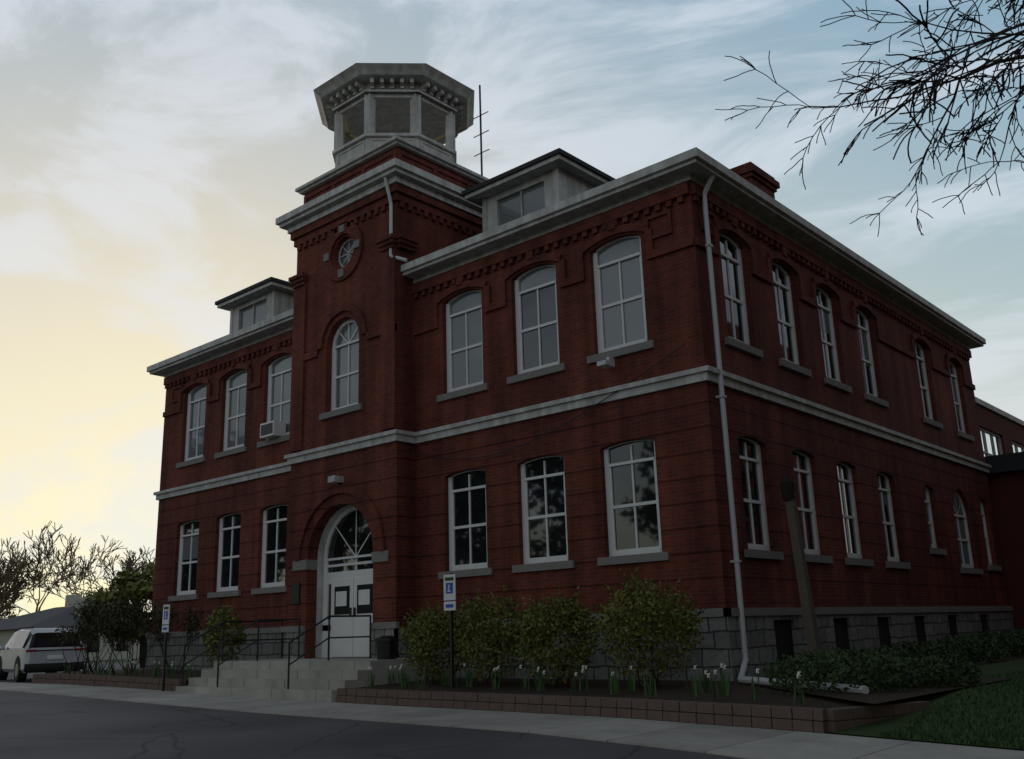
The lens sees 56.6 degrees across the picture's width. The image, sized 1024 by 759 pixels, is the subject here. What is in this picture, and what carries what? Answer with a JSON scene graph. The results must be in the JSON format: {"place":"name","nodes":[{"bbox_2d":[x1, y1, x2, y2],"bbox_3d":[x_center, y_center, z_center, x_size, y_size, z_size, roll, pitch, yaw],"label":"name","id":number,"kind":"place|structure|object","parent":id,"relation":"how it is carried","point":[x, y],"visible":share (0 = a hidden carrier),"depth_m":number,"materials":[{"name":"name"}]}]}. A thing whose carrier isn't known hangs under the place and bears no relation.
{"place":"outdoors","nodes":[
{"label":"outdoors","id":0,"kind":"place"},
{"bbox_2d":[0,663,144,684],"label":"driveway","id":1,"kind":"structure","parent":0,"point":[10,678],"depth_m":44.21,"materials":[{"name":"concrete"}]},
{"bbox_2d":[0,626,83,681],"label":"parked suv","id":2,"kind":"object","parent":1,"relation":"on","point":[23,652],"visible":0.83,"depth_m":32.89,"materials":[{"name":"grey paint"}]},
{"bbox_2d":[49,588,203,674],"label":"bed shrubs","id":3,"kind":"object","parent":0,"point":[98,629],"depth_m":25.95,"materials":[{"name":"green plant"}]},
{"bbox_2d":[182,615,370,688],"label":"handrails","id":4,"kind":"object","parent":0,"point":[257,640],"visible":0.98,"depth_m":21.75,"materials":[{"name":"black metal"}]},
{"bbox_2d":[56,669,919,707],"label":"flower bed soil","id":5,"kind":"structure","parent":0,"point":[740,693],"depth_m":15.60,"materials":[{"name":"brown soil"}]},
{"bbox_2d":[202,605,246,666],"bbox_3d":[-7.241,6.528,23.893,1.032,1.697,1.103,9,-18,-35],"label":"shrub","id":6,"kind":"object","parent":5,"relation":"on","point":[217,618],"visible":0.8,"depth_m":23.78,"materials":[{"name":"green plant"}]},
{"bbox_2d":[63,659,804,703],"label":"flowers","id":7,"kind":"object","parent":5,"relation":"on","point":[724,686],"visible":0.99,"depth_m":15.13,"materials":[{"name":"green plant"}]},
{"bbox_2d":[444,573,455,687],"bbox_3d":[-1.099,4.518,17.148,0.300,2.000,0.071,-14,-19,40],"label":"parking sign","id":8,"kind":"object","parent":5,"relation":"on","point":[450,590],"visible":1,"depth_m":17.21,"materials":[{"name":"white metal"}]},
{"bbox_2d":[398,567,706,687],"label":"shrubs","id":9,"kind":"object","parent":5,"relation":"on","point":[530,628],"visible":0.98,"depth_m":16.42,"materials":[{"name":"green plant"}]},
{"bbox_2d":[0,682,1023,758],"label":"asphalt road","id":10,"kind":"structure","parent":0,"point":[51,721],"depth_m":12.44,"materials":[{"name":"grey asphalt"}]},
{"bbox_2d":[161,604,169,690],"bbox_3d":[-8.246,6.358,22.583,0.300,2.000,0.071,-14,-19,40],"label":"parking sign","id":11,"kind":"object","parent":10,"relation":"on","point":[166,616],"visible":1,"depth_m":22.63,"materials":[{"name":"white metal"}]},
{"bbox_2d":[0,0,1023,618],"label":"sky","id":12,"kind":"structure","parent":0,"point":[152,152],"materials":[{"name":"blue"}]},
{"bbox_2d":[82,658,1023,750],"bbox_3d":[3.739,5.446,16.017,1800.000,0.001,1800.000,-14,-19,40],"label":"ground","id":13,"kind":"structure","parent":0,"point":[137,661],"depth_m":12.43,"materials":[{"name":"grey concrete"}]},
{"bbox_2d":[0,595,146,660],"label":"house walls","id":14,"kind":"structure","parent":13,"relation":"on","point":[6,635],"depth_m":75.86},
{"bbox_2d":[0,606,150,629],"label":"house roof","id":15,"kind":"structure","parent":14,"relation":"on","point":[55,617],"depth_m":76.14,"materials":[{"name":"grey"}]},
{"bbox_2d":[0,520,154,619],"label":"bare trees","id":16,"kind":"object","parent":13,"relation":"on","point":[8,576],"visible":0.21,"depth_m":97.58,"materials":[{"name":"brown plant"}]},
{"bbox_2d":[86,561,154,667],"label":"leafy tree","id":17,"kind":"object","parent":13,"relation":"on","point":[128,580],"depth_m":45.10,"materials":[{"name":"green plant"}]},
{"bbox_2d":[175,658,423,702],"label":"entrance steps","id":18,"kind":"structure","parent":13,"relation":"on","point":[320,680],"depth_m":20.03,"materials":[{"name":"grey concrete"}]},
{"bbox_2d":[374,635,398,659],"bbox_3d":[-2.631,5.630,19.959,0.520,0.480,0.507,-14,-19,40],"label":"trash can","id":19,"kind":"object","parent":18,"relation":"on","point":[386,647],"visible":0.98,"depth_m":19.78,"materials":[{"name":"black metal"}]},
{"bbox_2d":[31,670,930,732],"bbox_3d":[-4.567,6.431,19.791,2.385,0.450,25.660,12,-20,-43],"label":"flower bed edging","id":20,"kind":"object","parent":13,"relation":"on","point":[818,720],"visible":0.93,"depth_m":13.71,"materials":[{"name":"brown brick"}]},
{"bbox_2d":[147,63,991,657],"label":"building trim","id":21,"kind":"structure","parent":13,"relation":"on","point":[367,111],"depth_m":24.04,"materials":[{"name":"grey paint"}]},
{"bbox_2d":[413,343,685,458],"bbox_3d":[0.470,0.715,19.966,7.509,1.422,0.023,-14,-19,40],"label":"cable","id":22,"kind":"object","parent":21,"relation":"attached to","point":[559,426],"visible":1,"depth_m":19.49,"materials":[{"name":"black metal"}]},
{"bbox_2d":[597,357,614,368],"bbox_3d":[1.888,-0.350,18.793,0.220,0.210,0.420,-14,-19,40],"label":"floodlight","id":23,"kind":"object","parent":21,"relation":"attached to","point":[607,362],"visible":1,"depth_m":18.68,"materials":[{"name":"grey"}]},
{"bbox_2d":[715,0,1023,236],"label":"bare tree","id":24,"kind":"object","parent":13,"relation":"on","point":[945,62],"visible":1,"depth_m":10.31,"materials":[{"name":"brown plant"}]},
{"bbox_2d":[145,611,1015,685],"bbox_3d":[1.806,8.198,28.438,19.920,1.680,17.720,-14,-19,40],"label":"stone foundation","id":25,"kind":"object","parent":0,"point":[718,646],"visible":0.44,"depth_m":19.23,"materials":[{"name":"grey stone"}]},
{"bbox_2d":[150,146,1007,658],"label":"brick wall","id":26,"kind":"structure","parent":25,"relation":"on","point":[396,494],"depth_m":21.81,"materials":[{"name":"red brick"}]},
{"bbox_2d":[215,148,642,304],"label":"building roof","id":27,"kind":"structure","parent":26,"relation":"on","point":[560,151],"depth_m":23.42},
{"bbox_2d":[145,224,1012,637],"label":"window sills","id":28,"kind":"structure","parent":26,"relation":"attached to","point":[613,560],"depth_m":20.95,"materials":[{"name":"grey stone"}]},
{"bbox_2d":[177,234,991,657],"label":"window panes","id":29,"kind":"structure","parent":26,"relation":"in","point":[341,642],"depth_m":22.14,"materials":[{"name":"white wood"}]},
{"bbox_2d":[181,182,988,619],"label":"building glazing","id":30,"kind":"structure","parent":29,"relation":"in","point":[353,528],"depth_m":21.11,"materials":[{"name":"grey glass"}]},
{"bbox_2d":[261,85,989,674],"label":"building fittings","id":31,"kind":"object","parent":26,"relation":"attached to","point":[783,633],"visible":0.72,"depth_m":21.43,"materials":[{"name":"black metal"}]},
{"bbox_2d":[383,170,868,693],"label":"building downspouts","id":32,"kind":"object","parent":26,"relation":"attached to","point":[721,396],"visible":0.99,"depth_m":17.25,"materials":[{"name":"white metal"}]},
{"bbox_2d":[746,648,1023,703],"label":"bed soil","id":33,"kind":"structure","parent":0,"point":[884,695],"depth_m":12.63,"materials":[{"name":"brown soil"}]},
{"bbox_2d":[779,476,822,674],"bbox_3d":[5.032,3.396,16.486,0.444,3.476,0.251,-4,-15,8],"label":"lamp post","id":34,"kind":"object","parent":33,"relation":"on","point":[786,483],"visible":0.95,"depth_m":16.47,"materials":[{"name":"brown wood"}]},
{"bbox_2d":[763,627,1023,695],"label":"ground cover plants","id":35,"kind":"object","parent":33,"relation":"on","point":[890,667],"visible":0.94,"depth_m":13.58,"materials":[{"name":"green plant"}]},
{"bbox_2d":[828,658,1023,748],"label":"lawn","id":36,"kind":"structure","parent":0,"point":[874,729],"depth_m":11.28,"materials":[{"name":"green plant"}]},
{"bbox_2d":[880,668,1023,747],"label":"lawn grass tufts","id":37,"kind":"object","parent":36,"relation":"on","point":[944,736],"visible":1,"depth_m":10.62,"materials":[{"name":"green plant"}]},
{"bbox_2d":[976,404,1023,638],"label":"wing","id":38,"kind":"structure","parent":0,"point":[1007,494],"depth_m":29.74,"materials":[{"name":"red brick"}]},
{"bbox_2d":[975,397,1023,455],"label":"wing window frames","id":39,"kind":"structure","parent":38,"relation":"attached to","point":[990,407],"depth_m":35.38,"materials":[{"name":"white wood"}]}
]}

